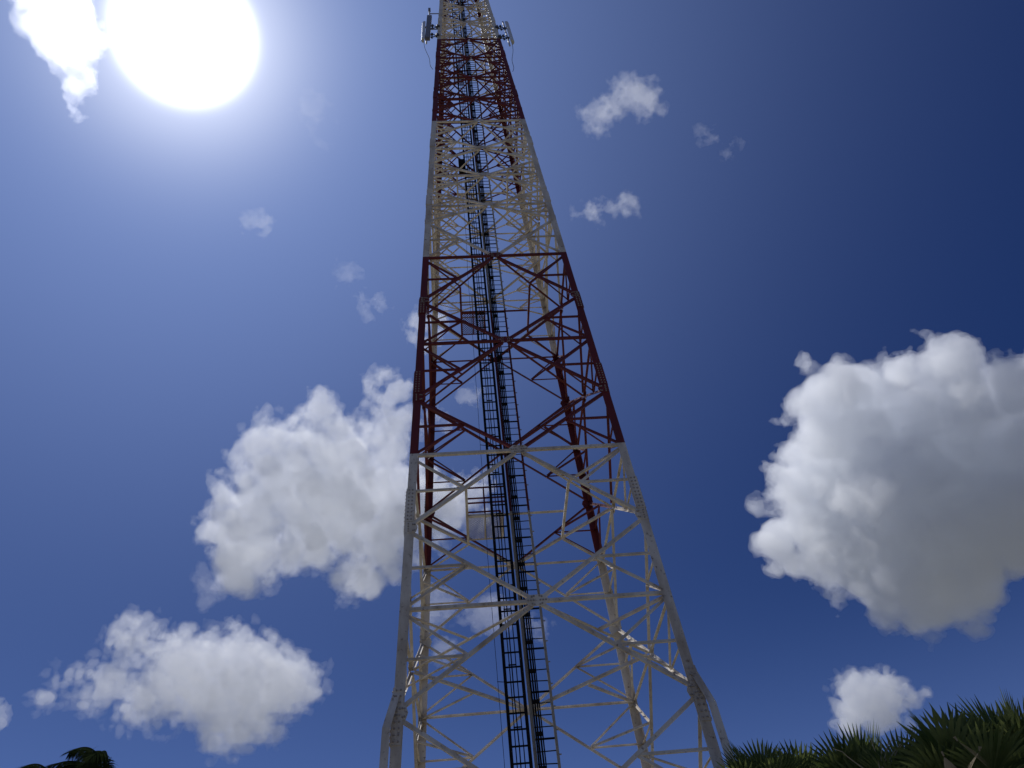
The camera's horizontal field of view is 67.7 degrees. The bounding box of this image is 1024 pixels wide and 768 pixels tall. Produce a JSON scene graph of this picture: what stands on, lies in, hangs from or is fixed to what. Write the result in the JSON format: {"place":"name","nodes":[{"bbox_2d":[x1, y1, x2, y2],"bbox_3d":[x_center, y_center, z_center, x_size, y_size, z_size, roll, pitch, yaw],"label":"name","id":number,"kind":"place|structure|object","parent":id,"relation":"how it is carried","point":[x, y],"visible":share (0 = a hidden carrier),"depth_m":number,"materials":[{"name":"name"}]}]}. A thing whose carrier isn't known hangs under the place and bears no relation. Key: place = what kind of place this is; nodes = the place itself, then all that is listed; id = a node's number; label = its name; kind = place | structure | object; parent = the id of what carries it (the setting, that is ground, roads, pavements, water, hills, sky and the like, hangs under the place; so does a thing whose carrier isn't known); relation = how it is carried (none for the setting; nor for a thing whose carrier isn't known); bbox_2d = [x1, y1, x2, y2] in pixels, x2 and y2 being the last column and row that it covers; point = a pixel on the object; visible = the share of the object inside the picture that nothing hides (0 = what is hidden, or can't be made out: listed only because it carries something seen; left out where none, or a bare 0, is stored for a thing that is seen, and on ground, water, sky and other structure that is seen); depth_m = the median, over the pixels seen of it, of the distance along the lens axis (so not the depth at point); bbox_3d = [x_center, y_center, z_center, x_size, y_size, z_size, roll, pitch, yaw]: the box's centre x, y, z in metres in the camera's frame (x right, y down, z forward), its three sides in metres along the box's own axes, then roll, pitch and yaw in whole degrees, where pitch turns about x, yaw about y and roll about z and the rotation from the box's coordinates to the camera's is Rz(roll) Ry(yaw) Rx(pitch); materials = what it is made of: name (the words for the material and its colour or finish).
{"place":"outdoors","nodes":[
{"label":"outdoors","id":0,"kind":"place"},
{"bbox_2d":[0,0,1023,767],"label":"sky","id":1,"kind":"structure","parent":0,"point":[792,231],"materials":[{"name":"blue"}]},
{"label":"ground","id":2,"kind":"structure","parent":0,"visible":0},
{"bbox_2d":[17,751,100,767],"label":"coconut palm","id":3,"kind":"object","parent":2,"relation":"on","point":[34,765],"visible":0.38,"depth_m":20.12,"materials":[{"name":"green plant"}]},
{"bbox_2d":[43,747,115,767],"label":"coconut palm","id":4,"kind":"object","parent":2,"relation":"on","point":[89,757],"visible":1,"depth_m":19.26,"materials":[{"name":"green plant"}]},
{"bbox_2d":[379,0,733,767],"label":"lattice tower","id":5,"kind":"structure","parent":2,"relation":"on","point":[693,682],"depth_m":25.01,"materials":[{"name":"white metal"}]},
{"bbox_2d":[421,21,439,67],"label":"panel antenna","id":6,"kind":"object","parent":5,"relation":"attached to","point":[423,31],"visible":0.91,"depth_m":46.54,"materials":[{"name":"metal"}]},
{"bbox_2d":[425,8,438,40],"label":"antenna","id":7,"kind":"object","parent":5,"relation":"attached to","point":[428,27],"visible":1,"depth_m":47.33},
{"bbox_2d":[458,159,467,173],"bbox_3d":[-2.490,-11.108,38.992,0.475,1.260,0.160,-3,-45,-4],"label":"radio unit","id":8,"kind":"object","parent":5,"relation":"attached to","point":[460,162],"visible":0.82,"depth_m":38.98,"materials":[{"name":"grey metal"}]},
{"bbox_2d":[459,144,504,767],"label":"earth wire","id":9,"kind":"object","parent":5,"relation":"hanging from","point":[485,511],"visible":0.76,"depth_m":23.44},
{"bbox_2d":[453,0,525,767],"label":"feeder cable","id":10,"kind":"object","parent":5,"relation":"attached to","point":[499,513],"visible":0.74,"depth_m":24.30,"materials":[{"name":"black rubber"}]},
{"bbox_2d":[460,0,546,767],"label":"feeder cable","id":11,"kind":"object","parent":5,"relation":"attached to","point":[526,616],"visible":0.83,"depth_m":24.59,"materials":[{"name":"black rubber"}]},
{"bbox_2d":[495,21,513,69],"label":"panel antenna","id":12,"kind":"object","parent":5,"relation":"attached to","point":[507,27],"visible":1,"depth_m":46.63,"materials":[{"name":"metal"}]},
{"bbox_2d":[716,738,818,767],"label":"fan palm","id":13,"kind":"object","parent":2,"relation":"on","point":[764,757],"visible":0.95,"depth_m":14.60,"materials":[{"name":"green plant"}]},
{"bbox_2d":[772,739,829,767],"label":"fan palm","id":14,"kind":"object","parent":2,"relation":"on","point":[801,753],"visible":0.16,"depth_m":15.64,"materials":[{"name":"green plant"}]},
{"bbox_2d":[805,723,905,767],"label":"fan palm","id":15,"kind":"object","parent":2,"relation":"on","point":[839,755],"visible":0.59,"depth_m":14.01,"materials":[{"name":"green plant"}]},
{"bbox_2d":[845,727,985,767],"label":"fan palm","id":16,"kind":"object","parent":2,"relation":"on","point":[874,760],"visible":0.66,"depth_m":12.92,"materials":[{"name":"green plant"}]},
{"bbox_2d":[885,703,1023,767],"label":"fan palm","id":17,"kind":"object","parent":2,"relation":"on","point":[931,743],"visible":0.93,"depth_m":12.02,"materials":[{"name":"green plant"}]},
{"bbox_2d":[948,687,1023,762],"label":"fan palm","id":18,"kind":"object","parent":2,"relation":"on","point":[1009,717],"visible":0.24,"depth_m":12.83,"materials":[{"name":"green plant"}]}
]}

